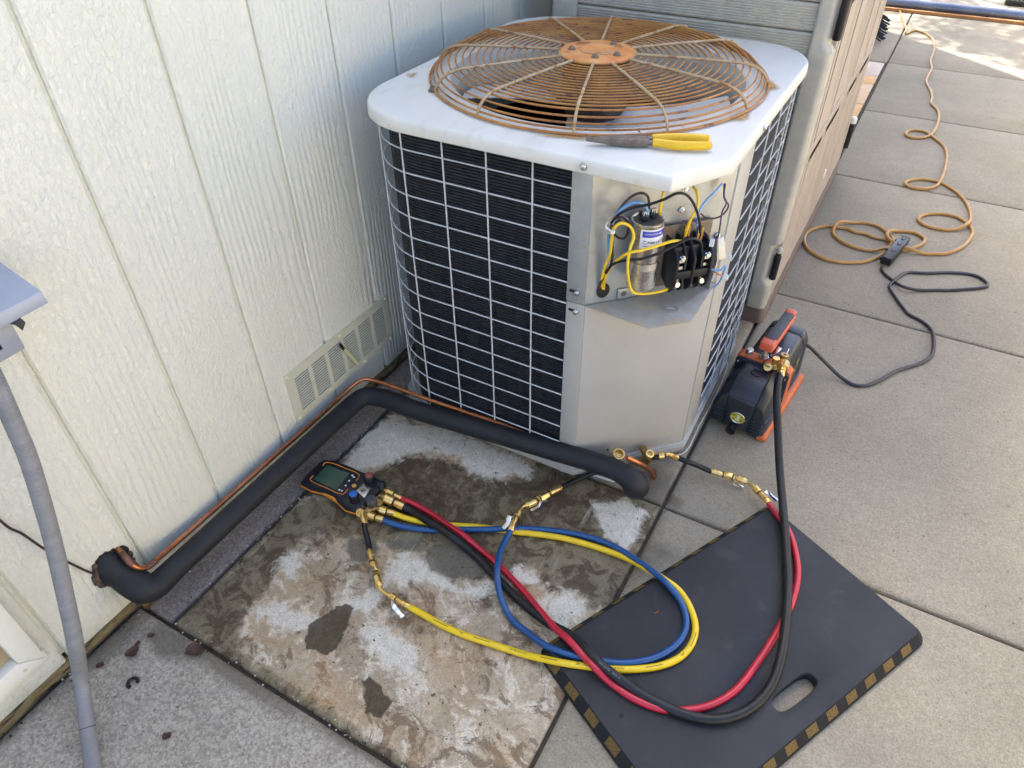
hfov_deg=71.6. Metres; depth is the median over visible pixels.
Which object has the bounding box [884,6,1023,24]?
wood batten
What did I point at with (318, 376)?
foundation vent
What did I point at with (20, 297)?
disconnect box
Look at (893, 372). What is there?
power cord
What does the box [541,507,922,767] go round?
kneeling mat
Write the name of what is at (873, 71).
paved strip
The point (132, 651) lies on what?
dead leaf
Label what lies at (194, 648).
dead leaf
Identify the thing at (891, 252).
extension cord
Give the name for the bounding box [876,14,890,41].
brush head
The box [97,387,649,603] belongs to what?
insulated pipe
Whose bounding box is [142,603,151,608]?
dead leaf
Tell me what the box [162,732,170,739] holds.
dead leaf
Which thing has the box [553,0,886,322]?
storage shed
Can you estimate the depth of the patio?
1.56 m
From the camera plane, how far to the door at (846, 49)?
2.07 m
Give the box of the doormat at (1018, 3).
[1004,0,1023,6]
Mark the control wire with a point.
(2, 522)
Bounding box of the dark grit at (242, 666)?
[2,282,998,763]
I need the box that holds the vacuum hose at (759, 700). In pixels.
[382,359,792,724]
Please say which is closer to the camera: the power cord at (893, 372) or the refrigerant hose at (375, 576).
the refrigerant hose at (375, 576)
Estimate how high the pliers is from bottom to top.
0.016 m
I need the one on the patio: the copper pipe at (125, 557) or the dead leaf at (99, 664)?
the dead leaf at (99, 664)
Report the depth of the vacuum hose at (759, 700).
1.40 m
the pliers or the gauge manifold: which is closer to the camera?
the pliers
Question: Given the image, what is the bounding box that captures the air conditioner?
[367,16,807,481]
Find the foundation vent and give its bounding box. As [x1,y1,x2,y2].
[283,294,392,422]
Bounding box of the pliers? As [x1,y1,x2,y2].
[586,133,712,149]
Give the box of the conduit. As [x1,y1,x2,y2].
[0,367,102,767]
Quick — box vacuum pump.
[710,308,807,441]
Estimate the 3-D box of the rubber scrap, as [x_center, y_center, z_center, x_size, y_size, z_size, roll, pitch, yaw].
[-0.708,0.554,1.323,0.025,0.006,0.019,-30,49,-30]
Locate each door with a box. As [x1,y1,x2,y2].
[767,0,871,301]
[809,0,886,217]
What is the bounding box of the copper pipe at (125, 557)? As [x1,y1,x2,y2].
[115,377,528,570]
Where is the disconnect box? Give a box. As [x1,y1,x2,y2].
[0,262,47,361]
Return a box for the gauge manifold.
[301,460,386,516]
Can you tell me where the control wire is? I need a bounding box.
[0,519,94,574]
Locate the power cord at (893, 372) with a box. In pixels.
[806,264,989,387]
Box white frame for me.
[0,604,48,701]
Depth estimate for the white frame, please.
1.20 m
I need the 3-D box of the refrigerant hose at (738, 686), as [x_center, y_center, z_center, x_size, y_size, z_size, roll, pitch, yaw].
[0.160,0.302,1.545,0.889,0.086,0.626,20,45,22]
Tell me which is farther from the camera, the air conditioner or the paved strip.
the paved strip
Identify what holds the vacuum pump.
on the patio
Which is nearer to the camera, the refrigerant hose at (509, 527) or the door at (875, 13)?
the refrigerant hose at (509, 527)
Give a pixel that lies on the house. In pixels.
(196, 242)
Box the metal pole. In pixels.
[886,0,1023,20]
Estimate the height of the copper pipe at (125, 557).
0.105 m
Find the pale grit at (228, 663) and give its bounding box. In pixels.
[8,293,995,767]
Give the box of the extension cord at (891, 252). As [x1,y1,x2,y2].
[802,10,973,265]
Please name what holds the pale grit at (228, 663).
on the patio
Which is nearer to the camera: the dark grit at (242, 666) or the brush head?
the dark grit at (242, 666)
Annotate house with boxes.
[0,0,552,738]
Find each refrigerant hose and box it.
[360,505,698,672]
[367,472,689,665]
[385,451,800,713]
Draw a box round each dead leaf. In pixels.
[96,661,103,667]
[124,646,138,656]
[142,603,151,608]
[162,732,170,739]
[184,641,203,655]
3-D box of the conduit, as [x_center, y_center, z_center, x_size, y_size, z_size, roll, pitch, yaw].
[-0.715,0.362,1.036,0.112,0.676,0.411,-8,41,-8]
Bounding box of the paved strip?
[853,61,883,116]
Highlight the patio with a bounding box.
[0,0,1023,767]
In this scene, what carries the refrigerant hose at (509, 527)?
on the patio
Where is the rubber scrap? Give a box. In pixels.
[126,676,139,688]
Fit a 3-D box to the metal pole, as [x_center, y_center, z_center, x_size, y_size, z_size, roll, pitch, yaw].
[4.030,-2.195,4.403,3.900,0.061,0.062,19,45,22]

